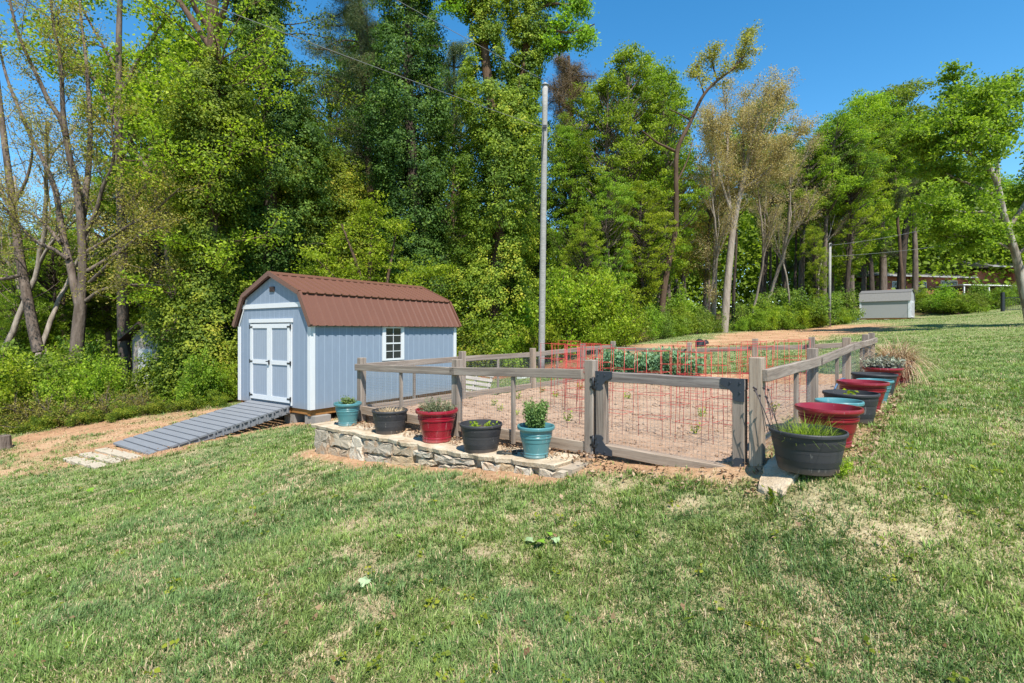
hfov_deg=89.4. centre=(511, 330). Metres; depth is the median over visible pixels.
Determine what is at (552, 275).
green shrub
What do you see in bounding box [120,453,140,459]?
paver
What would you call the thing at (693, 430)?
vegetable seedling
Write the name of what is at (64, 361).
lime shrub
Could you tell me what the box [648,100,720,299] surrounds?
hickory tree
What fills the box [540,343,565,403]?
tomato cage
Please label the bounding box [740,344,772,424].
tomato cage
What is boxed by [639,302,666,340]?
green shrub
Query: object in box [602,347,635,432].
tomato cage
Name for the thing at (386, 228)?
oak tree
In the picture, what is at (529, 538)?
fallen leaf
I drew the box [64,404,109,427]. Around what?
ivy shrub
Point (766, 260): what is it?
woodland tree
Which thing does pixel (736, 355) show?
tomato cage
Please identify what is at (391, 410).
dead stalks
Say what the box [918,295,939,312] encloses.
green shrub
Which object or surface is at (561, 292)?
lime shrub
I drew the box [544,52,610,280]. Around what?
pine tree
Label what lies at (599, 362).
bean plant
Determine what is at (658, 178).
hickory tree
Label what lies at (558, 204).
poplar tree
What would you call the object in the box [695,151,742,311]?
bare tree
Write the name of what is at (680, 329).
green shrub
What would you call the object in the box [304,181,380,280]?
oak tree
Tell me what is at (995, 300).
green shrub
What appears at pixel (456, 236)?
gum tree
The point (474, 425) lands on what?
lettuce sprout
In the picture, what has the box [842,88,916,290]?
poplar tree
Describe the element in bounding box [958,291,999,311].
dark shrub
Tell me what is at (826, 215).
woodland tree
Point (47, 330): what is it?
bare tree
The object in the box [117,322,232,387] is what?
cottage
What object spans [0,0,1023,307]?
sky
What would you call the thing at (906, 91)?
woodland tree
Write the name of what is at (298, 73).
ivy covered tree
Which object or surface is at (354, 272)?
dogwood tree
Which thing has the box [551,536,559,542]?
fallen leaf
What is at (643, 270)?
tulip tree
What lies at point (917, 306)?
dark shrub
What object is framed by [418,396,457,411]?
thyme plant
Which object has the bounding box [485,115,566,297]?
gum tree
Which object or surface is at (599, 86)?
poplar tree
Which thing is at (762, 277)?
woodland tree
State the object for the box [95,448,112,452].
paver
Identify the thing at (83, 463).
paver
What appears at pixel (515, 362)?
green shrub
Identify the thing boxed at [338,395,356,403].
herb plant
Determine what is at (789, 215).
bare tree
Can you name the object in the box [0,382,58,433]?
twiggy shrub
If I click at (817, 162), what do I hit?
woodland tree
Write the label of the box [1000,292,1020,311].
metal fence
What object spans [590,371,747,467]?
garden gate
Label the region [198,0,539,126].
power cable
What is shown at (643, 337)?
twiggy shrub
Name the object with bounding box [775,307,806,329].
green shrub
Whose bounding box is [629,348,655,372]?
bean plant
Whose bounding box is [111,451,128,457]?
paver
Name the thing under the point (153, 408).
ivy shrub
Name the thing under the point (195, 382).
green shrub
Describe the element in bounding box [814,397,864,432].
teal pot
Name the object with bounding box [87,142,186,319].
maple tree
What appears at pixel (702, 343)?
plastic scrap
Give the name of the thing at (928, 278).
brick house
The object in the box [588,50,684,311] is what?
poplar tree
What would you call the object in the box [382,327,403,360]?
window
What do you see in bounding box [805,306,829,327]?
green shrub
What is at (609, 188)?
maple tree
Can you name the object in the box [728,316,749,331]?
green shrub
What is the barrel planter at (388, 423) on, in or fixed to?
on the retaining wall
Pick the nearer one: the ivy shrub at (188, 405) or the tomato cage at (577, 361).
the tomato cage at (577, 361)
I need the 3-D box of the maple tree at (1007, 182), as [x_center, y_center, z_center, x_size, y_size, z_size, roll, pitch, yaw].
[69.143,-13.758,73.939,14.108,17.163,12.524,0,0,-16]
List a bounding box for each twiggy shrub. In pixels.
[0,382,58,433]
[0,390,34,431]
[35,388,99,426]
[82,381,137,419]
[113,382,165,412]
[636,321,657,342]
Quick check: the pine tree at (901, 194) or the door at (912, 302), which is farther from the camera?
the pine tree at (901, 194)
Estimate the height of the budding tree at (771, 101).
15.281 m
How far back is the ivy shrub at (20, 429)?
13.15 m
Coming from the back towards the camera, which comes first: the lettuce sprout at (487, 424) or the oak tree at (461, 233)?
the oak tree at (461, 233)
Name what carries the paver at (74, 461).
on the ground at (746, 471)
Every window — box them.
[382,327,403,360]
[892,281,896,289]
[940,280,957,294]
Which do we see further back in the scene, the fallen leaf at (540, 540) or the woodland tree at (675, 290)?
the woodland tree at (675, 290)
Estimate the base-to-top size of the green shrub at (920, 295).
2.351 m
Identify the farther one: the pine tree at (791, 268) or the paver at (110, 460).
the pine tree at (791, 268)
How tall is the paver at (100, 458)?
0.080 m
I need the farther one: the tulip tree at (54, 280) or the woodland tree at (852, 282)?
the woodland tree at (852, 282)
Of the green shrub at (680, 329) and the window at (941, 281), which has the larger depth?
the window at (941, 281)
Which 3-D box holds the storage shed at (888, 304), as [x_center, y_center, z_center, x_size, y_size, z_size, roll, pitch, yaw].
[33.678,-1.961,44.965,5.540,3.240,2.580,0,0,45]
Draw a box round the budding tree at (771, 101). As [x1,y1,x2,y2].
[680,63,827,332]
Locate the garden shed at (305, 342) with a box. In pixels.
[232,271,461,423]
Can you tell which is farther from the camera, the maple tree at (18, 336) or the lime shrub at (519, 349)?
the maple tree at (18, 336)
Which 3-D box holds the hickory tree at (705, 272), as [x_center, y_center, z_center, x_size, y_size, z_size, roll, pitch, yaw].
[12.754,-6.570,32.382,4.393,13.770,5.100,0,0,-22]
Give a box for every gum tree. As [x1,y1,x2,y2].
[292,56,381,252]
[339,75,425,270]
[395,48,477,278]
[421,108,490,311]
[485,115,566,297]
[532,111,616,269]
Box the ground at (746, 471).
[0,295,1023,682]
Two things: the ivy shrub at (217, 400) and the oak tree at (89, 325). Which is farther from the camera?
the oak tree at (89, 325)
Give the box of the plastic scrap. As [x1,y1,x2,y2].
[695,339,705,346]
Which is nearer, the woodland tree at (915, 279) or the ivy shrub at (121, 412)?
the ivy shrub at (121, 412)
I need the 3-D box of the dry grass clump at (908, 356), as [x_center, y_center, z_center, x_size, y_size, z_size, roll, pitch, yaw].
[5.570,0.670,7.465,1.392,1.347,1.395,0,0,0]
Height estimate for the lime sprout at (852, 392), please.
0.142 m
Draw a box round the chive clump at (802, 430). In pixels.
[764,411,856,449]
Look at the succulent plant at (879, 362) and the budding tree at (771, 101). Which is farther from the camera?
the budding tree at (771, 101)
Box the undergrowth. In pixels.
[26,298,1019,420]
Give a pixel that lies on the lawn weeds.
(866, 638)
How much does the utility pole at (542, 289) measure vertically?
10.644 m
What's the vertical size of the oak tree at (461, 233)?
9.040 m
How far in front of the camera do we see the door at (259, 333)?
12.64 m
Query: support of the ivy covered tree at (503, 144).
on the ground at (746, 471)
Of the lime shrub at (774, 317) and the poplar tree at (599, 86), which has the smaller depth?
the poplar tree at (599, 86)
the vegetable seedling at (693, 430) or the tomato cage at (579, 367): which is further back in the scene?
the tomato cage at (579, 367)
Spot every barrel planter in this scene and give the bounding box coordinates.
[372,407,407,434]
[459,419,502,453]
[768,423,848,475]
[822,389,880,423]
[851,372,898,396]
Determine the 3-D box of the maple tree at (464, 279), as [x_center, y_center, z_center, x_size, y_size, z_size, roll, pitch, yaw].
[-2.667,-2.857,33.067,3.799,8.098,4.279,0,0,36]
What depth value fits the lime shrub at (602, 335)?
20.02 m
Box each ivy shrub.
[0,413,31,434]
[23,408,63,432]
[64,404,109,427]
[104,401,142,422]
[133,395,177,415]
[165,392,209,410]
[204,389,232,407]
[456,329,494,376]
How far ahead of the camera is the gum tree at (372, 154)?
30.98 m
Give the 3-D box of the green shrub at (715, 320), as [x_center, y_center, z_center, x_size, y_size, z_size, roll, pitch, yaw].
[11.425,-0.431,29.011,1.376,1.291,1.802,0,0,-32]
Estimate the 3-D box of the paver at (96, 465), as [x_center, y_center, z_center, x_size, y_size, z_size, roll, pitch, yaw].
[-7.288,2.394,9.102,0.400,0.080,0.210,0,0,35]
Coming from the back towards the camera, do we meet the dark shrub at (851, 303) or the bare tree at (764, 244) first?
the dark shrub at (851, 303)
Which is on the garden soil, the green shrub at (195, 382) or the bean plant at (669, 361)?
the bean plant at (669, 361)
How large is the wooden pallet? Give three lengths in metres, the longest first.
1.000 x 0.660 x 0.071 m
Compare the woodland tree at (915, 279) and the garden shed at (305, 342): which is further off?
the woodland tree at (915, 279)
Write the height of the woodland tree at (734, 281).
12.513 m
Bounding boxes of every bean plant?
[584,356,608,370]
[596,350,625,371]
[600,346,631,371]
[610,351,639,372]
[621,352,643,372]
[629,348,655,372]
[632,350,656,372]
[639,349,668,373]
[652,345,679,374]
[661,345,693,375]
[670,349,708,375]
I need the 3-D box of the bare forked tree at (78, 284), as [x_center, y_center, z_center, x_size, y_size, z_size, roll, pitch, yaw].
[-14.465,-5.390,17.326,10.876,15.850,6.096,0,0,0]
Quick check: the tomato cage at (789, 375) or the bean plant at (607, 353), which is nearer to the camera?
the tomato cage at (789, 375)
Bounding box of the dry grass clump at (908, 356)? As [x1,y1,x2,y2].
[852,332,952,385]
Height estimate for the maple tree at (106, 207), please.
20.405 m
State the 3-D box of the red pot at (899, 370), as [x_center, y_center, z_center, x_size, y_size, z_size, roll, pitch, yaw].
[5.051,0.650,7.050,0.470,0.300,0.470,0,0,-28]
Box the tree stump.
[0,434,12,449]
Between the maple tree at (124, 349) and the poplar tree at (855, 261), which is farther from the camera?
the poplar tree at (855, 261)
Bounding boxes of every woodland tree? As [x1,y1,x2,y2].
[673,165,702,306]
[689,163,732,311]
[702,96,814,296]
[706,155,761,328]
[723,132,798,299]
[747,168,786,306]
[757,135,829,301]
[771,139,838,302]
[772,149,820,297]
[773,149,820,298]
[791,109,880,296]
[798,137,858,293]
[809,126,889,321]
[813,147,870,298]
[830,110,910,308]
[834,88,941,289]
[849,76,941,288]
[863,115,919,290]
[895,105,967,306]
[960,159,1004,179]
[966,164,1022,193]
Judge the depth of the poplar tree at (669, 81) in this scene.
27.11 m
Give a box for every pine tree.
[50,235,65,356]
[291,0,427,281]
[427,38,470,258]
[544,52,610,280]
[773,219,808,308]
[875,144,923,288]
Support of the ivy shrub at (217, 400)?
on the ground at (746, 471)
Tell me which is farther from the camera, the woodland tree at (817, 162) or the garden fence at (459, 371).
the woodland tree at (817, 162)
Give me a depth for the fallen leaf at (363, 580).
2.93 m
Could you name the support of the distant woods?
on the ground at (746, 471)
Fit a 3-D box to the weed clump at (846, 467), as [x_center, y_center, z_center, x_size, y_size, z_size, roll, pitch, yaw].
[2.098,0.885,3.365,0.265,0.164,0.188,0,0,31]
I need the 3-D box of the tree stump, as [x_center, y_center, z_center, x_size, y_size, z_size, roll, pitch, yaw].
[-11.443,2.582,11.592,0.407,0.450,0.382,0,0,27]
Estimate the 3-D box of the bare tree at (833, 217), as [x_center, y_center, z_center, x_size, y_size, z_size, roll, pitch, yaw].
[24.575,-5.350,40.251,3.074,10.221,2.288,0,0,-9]
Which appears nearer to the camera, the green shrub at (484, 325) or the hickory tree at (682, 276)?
the green shrub at (484, 325)
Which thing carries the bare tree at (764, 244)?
on the ground at (746, 471)
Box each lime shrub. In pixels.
[0,342,50,427]
[0,350,89,429]
[27,350,132,415]
[39,342,125,388]
[206,359,237,402]
[462,327,510,353]
[491,315,546,367]
[501,261,614,361]
[511,263,623,356]
[515,302,580,362]
[571,300,620,353]
[575,269,652,346]
[605,278,651,345]
[750,301,782,330]
[783,300,814,329]
[833,307,855,324]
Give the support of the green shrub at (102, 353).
on the ground at (746, 471)
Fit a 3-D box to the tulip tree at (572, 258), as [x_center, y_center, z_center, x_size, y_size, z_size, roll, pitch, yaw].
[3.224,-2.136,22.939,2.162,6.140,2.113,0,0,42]
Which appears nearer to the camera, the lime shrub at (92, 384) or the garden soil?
the garden soil
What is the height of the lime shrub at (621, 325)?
3.502 m
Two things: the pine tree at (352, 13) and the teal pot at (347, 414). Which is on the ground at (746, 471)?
the pine tree at (352, 13)
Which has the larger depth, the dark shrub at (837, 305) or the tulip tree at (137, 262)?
the dark shrub at (837, 305)
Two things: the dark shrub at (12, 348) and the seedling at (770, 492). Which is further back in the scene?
the dark shrub at (12, 348)
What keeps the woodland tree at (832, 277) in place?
on the ground at (746, 471)
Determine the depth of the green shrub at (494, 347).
19.96 m
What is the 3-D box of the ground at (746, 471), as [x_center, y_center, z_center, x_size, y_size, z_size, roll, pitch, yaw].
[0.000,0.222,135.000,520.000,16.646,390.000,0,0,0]
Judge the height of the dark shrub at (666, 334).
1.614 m
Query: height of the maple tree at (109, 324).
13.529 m
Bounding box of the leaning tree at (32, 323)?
[0,83,74,352]
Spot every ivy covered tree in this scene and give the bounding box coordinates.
[102,0,297,401]
[145,0,355,373]
[247,87,396,280]
[344,0,472,341]
[431,0,601,367]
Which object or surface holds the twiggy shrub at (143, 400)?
on the ground at (746, 471)
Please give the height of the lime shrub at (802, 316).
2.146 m
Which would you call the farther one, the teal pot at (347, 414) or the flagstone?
the teal pot at (347, 414)
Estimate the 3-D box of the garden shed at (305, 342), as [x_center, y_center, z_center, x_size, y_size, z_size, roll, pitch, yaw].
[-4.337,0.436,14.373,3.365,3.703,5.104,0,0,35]
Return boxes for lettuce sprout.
[469,420,479,426]
[483,421,497,426]
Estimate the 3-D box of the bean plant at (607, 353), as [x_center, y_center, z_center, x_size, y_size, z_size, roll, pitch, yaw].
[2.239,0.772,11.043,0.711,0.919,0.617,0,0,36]
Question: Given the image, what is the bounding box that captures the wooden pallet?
[466,376,493,391]
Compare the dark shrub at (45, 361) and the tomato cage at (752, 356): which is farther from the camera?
the dark shrub at (45, 361)
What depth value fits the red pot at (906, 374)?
7.34 m
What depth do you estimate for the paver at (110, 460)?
9.25 m
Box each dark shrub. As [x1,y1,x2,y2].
[0,337,37,387]
[22,346,119,392]
[55,335,131,400]
[456,312,489,366]
[635,293,693,333]
[655,308,678,338]
[687,303,727,333]
[729,288,799,329]
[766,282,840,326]
[806,287,859,325]
[827,287,865,321]
[914,298,925,310]
[922,294,958,312]
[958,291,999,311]
[966,280,1018,306]
[991,283,1019,304]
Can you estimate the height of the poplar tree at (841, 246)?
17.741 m
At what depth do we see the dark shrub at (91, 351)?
18.32 m
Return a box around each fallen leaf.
[358,576,372,586]
[525,537,533,541]
[531,538,545,544]
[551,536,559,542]
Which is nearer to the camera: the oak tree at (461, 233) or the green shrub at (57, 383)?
the green shrub at (57, 383)
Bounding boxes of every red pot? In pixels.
[415,406,457,443]
[794,402,864,448]
[836,379,889,411]
[862,366,903,385]
[898,361,914,383]
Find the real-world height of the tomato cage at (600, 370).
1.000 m
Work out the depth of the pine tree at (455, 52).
30.48 m
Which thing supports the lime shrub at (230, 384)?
on the ground at (746, 471)
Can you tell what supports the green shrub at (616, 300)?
on the ground at (746, 471)
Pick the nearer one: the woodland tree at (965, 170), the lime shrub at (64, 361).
the lime shrub at (64, 361)
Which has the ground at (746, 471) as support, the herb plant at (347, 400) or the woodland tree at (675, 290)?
the woodland tree at (675, 290)
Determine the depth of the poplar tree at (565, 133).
26.46 m
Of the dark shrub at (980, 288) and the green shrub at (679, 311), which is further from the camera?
the dark shrub at (980, 288)
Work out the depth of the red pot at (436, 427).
5.57 m
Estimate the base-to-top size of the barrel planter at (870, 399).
0.264 m
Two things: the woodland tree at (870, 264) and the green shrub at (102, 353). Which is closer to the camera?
the green shrub at (102, 353)
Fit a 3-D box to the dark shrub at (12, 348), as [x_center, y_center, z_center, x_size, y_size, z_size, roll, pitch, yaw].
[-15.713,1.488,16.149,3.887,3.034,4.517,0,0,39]
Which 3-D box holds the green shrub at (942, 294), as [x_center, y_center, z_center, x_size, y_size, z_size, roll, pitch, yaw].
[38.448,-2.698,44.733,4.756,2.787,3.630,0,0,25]
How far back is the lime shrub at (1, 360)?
14.39 m
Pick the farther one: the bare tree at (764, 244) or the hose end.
the bare tree at (764, 244)
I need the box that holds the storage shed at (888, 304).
[859,289,916,319]
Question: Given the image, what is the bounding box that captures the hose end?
[496,450,523,453]
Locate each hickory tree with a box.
[640,129,687,272]
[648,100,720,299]
[683,115,758,310]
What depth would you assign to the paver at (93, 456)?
9.80 m
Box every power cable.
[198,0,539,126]
[397,0,544,80]
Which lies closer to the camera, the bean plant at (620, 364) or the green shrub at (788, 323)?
the bean plant at (620, 364)
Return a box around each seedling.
[562,410,573,420]
[688,422,700,433]
[761,484,784,505]
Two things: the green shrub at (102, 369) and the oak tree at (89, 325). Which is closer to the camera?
the green shrub at (102, 369)
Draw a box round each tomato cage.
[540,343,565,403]
[550,343,578,411]
[557,340,578,390]
[565,345,593,413]
[567,348,598,427]
[577,343,600,399]
[581,343,611,417]
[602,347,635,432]
[637,350,670,435]
[660,345,691,421]
[675,351,711,438]
[678,341,706,409]
[696,364,727,428]
[710,349,749,430]
[729,343,757,413]
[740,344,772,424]
[741,341,767,396]
[772,340,801,418]
[784,351,805,392]
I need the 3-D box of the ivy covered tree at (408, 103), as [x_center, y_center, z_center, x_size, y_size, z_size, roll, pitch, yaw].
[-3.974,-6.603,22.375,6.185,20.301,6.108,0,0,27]
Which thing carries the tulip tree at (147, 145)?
on the ground at (746, 471)
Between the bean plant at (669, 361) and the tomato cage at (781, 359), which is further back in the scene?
the bean plant at (669, 361)
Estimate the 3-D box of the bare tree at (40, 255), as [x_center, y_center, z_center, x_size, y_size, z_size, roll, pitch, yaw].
[-22.789,-4.497,26.161,6.042,16.071,4.497,0,0,33]
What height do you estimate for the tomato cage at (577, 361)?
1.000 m
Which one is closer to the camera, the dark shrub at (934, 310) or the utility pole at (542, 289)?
the utility pole at (542, 289)
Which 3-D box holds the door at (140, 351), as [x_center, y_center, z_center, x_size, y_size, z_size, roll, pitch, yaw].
[-14.855,1.615,20.963,0.800,1.750,0.037,0,0,20]
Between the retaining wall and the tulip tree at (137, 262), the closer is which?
the retaining wall
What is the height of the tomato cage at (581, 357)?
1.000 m
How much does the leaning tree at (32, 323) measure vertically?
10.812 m
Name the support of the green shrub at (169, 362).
on the ground at (746, 471)
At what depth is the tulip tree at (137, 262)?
26.93 m
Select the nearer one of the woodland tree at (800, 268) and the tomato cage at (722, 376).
the tomato cage at (722, 376)
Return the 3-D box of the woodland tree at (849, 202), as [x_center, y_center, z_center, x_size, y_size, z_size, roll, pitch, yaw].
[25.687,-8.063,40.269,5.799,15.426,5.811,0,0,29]
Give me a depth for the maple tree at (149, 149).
22.17 m
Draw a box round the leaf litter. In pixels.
[1,373,918,495]
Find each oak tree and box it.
[19,216,129,340]
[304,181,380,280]
[343,170,447,282]
[407,224,479,298]
[467,189,574,319]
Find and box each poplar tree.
[319,30,402,280]
[537,118,609,290]
[550,81,618,259]
[555,69,655,278]
[577,39,681,307]
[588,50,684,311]
[630,56,712,305]
[631,79,706,319]
[807,112,879,287]
[815,117,897,291]
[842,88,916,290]
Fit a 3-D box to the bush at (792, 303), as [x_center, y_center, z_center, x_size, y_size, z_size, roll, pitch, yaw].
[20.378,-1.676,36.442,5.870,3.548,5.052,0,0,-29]
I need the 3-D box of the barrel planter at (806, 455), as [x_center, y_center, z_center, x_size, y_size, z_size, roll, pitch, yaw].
[1.976,0.792,3.460,0.469,0.266,0.469,0,0,33]
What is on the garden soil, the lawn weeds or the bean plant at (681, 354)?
the bean plant at (681, 354)
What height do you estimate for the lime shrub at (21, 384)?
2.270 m
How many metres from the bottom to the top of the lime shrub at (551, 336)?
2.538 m
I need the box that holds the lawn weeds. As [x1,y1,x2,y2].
[2,366,1023,682]
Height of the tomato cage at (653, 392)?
1.000 m
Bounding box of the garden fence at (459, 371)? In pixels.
[355,333,877,465]
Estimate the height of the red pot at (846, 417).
0.300 m
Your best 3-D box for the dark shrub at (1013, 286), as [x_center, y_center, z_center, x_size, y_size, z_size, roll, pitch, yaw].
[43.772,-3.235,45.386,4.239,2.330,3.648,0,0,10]
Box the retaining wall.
[311,420,591,477]
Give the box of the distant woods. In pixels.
[0,177,1023,359]
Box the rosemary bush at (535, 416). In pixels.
[521,397,550,427]
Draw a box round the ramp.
[113,400,289,454]
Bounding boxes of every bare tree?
[0,162,48,354]
[2,93,115,346]
[34,142,132,366]
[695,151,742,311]
[746,163,786,329]
[747,181,789,302]
[767,131,835,298]
[813,210,851,301]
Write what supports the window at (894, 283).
in the brick house
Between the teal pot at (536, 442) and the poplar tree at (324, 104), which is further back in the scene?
the poplar tree at (324, 104)
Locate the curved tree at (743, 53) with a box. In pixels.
[641,18,766,319]
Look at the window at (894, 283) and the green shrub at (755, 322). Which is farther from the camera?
the window at (894, 283)
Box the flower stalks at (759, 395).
[752,386,779,431]
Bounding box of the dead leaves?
[5,369,1022,682]
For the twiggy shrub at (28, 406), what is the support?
on the ground at (746, 471)
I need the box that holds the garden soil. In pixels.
[366,381,834,461]
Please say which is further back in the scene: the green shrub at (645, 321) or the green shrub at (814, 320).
the green shrub at (814, 320)
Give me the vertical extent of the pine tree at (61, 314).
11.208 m
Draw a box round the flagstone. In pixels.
[758,455,798,499]
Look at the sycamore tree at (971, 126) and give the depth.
23.68 m
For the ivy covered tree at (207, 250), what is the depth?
16.82 m
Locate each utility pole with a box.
[538,82,548,367]
[828,243,831,326]
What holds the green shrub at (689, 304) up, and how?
on the ground at (746, 471)
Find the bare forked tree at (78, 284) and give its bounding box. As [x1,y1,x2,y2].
[0,0,221,362]
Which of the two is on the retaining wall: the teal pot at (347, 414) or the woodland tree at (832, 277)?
the teal pot at (347, 414)
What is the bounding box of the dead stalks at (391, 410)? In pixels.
[371,406,402,411]
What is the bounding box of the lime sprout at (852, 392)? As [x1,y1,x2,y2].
[842,388,857,394]
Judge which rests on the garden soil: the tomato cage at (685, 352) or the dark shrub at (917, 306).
the tomato cage at (685, 352)
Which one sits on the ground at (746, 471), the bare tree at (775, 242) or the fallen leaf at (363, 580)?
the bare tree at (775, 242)
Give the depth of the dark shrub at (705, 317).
27.86 m
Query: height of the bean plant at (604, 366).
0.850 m
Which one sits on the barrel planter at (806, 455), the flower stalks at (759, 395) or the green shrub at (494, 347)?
the flower stalks at (759, 395)
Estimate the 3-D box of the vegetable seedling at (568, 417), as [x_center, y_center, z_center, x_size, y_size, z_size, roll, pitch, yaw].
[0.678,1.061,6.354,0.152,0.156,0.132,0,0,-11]
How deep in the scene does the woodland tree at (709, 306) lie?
36.79 m
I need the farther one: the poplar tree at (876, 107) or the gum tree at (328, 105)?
the poplar tree at (876, 107)
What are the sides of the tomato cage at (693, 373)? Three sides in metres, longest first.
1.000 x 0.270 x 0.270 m
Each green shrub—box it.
[27,361,94,426]
[34,327,129,388]
[91,359,121,385]
[145,329,191,396]
[167,347,232,406]
[456,307,511,367]
[480,334,504,367]
[487,306,537,367]
[518,264,575,329]
[567,267,640,333]
[625,303,653,343]
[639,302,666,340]
[666,288,701,331]
[666,313,691,337]
[667,302,714,334]
[704,312,723,331]
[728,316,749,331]
[736,307,772,331]
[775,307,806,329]
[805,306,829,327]
[912,286,936,305]
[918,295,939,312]
[926,283,997,313]
[937,291,990,313]
[984,287,1015,308]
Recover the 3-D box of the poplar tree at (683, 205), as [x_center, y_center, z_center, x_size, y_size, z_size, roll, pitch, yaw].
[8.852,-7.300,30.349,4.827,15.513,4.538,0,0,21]
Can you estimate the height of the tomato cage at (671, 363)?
1.000 m
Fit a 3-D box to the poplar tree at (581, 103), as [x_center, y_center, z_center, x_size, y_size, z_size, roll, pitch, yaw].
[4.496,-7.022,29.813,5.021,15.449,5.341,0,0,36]
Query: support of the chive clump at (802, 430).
in the barrel planter at (806, 455)
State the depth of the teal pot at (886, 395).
5.75 m
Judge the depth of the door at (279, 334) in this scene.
12.13 m
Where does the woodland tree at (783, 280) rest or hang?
on the ground at (746, 471)
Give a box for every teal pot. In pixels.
[333,401,361,425]
[517,422,554,458]
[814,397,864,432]
[857,378,894,402]
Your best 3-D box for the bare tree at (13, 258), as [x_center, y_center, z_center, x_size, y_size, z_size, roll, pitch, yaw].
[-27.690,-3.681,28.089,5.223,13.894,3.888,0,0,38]
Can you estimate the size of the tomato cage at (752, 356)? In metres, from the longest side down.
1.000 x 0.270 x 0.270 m
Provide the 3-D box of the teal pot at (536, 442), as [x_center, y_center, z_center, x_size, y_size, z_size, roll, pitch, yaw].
[0.220,1.009,4.740,0.347,0.288,0.347,0,0,-35]
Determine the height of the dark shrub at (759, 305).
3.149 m
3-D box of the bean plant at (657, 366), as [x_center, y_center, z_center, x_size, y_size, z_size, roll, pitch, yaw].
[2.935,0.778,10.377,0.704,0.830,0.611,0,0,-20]
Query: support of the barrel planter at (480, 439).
on the retaining wall
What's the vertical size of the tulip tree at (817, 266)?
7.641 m
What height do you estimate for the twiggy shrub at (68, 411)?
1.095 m
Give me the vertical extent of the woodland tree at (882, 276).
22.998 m
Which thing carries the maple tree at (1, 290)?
on the ground at (746, 471)
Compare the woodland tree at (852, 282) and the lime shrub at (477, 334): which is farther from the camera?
the woodland tree at (852, 282)
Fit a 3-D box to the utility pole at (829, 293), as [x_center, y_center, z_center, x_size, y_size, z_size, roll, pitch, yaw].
[22.105,-3.080,35.983,0.212,6.015,0.225,0,0,0]
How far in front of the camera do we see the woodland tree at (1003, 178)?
72.11 m
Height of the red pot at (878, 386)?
0.300 m
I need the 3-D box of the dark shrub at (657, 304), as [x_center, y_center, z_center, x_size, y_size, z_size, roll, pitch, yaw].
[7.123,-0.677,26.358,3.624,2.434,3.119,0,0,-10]
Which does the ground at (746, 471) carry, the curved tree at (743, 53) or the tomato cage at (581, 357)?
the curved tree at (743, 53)
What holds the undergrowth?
on the ground at (746, 471)
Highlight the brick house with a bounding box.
[834,260,1023,302]
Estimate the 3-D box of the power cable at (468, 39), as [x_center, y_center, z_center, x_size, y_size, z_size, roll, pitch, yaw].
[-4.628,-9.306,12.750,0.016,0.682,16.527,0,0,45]
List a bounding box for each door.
[138,349,152,383]
[249,324,268,399]
[269,324,290,402]
[911,301,913,316]
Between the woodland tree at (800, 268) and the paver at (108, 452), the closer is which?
the paver at (108, 452)
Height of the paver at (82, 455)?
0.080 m
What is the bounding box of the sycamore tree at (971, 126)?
[882,58,1023,318]
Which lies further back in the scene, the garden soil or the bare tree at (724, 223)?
the bare tree at (724, 223)
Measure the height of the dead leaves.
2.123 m
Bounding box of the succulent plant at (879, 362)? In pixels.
[858,353,911,368]
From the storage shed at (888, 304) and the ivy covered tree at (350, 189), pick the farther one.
the storage shed at (888, 304)
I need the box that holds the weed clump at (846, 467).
[837,458,857,477]
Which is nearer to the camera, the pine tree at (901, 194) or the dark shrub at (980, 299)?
the dark shrub at (980, 299)
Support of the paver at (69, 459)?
on the ground at (746, 471)
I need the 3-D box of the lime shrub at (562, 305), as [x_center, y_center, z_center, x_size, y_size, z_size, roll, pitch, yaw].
[2.764,-0.864,21.016,4.568,3.952,3.698,0,0,-44]
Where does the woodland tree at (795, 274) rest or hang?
on the ground at (746, 471)
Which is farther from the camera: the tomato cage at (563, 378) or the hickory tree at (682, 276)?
the hickory tree at (682, 276)
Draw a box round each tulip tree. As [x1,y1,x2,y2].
[3,213,98,351]
[66,163,147,326]
[68,40,198,317]
[126,86,262,310]
[556,214,607,294]
[608,180,686,311]
[795,226,832,308]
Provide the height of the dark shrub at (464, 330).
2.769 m
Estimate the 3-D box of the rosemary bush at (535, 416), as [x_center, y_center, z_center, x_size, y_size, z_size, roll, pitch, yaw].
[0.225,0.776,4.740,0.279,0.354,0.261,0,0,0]
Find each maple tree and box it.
[0,0,263,372]
[0,220,50,340]
[0,229,68,356]
[27,175,142,359]
[36,0,252,319]
[71,25,260,282]
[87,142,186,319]
[456,227,486,321]
[571,171,642,294]
[986,172,1023,212]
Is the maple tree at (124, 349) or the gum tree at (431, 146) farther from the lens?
the gum tree at (431, 146)
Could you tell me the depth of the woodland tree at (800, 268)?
42.83 m
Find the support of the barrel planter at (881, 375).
on the ground at (746, 471)
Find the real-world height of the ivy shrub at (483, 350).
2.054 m
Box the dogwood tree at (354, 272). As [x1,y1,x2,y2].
[285,190,457,296]
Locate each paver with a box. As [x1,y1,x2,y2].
[63,456,79,463]
[70,458,86,464]
[78,460,95,466]
[79,452,96,457]
[86,462,106,468]
[87,453,105,458]
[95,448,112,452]
[95,455,111,461]
[103,449,120,455]
[103,457,124,463]
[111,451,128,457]
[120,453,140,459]
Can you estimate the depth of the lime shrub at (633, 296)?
21.44 m
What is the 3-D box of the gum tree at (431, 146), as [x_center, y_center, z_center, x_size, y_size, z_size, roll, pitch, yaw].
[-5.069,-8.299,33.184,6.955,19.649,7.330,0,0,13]
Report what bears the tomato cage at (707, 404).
on the garden soil
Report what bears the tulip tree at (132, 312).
on the ground at (746, 471)

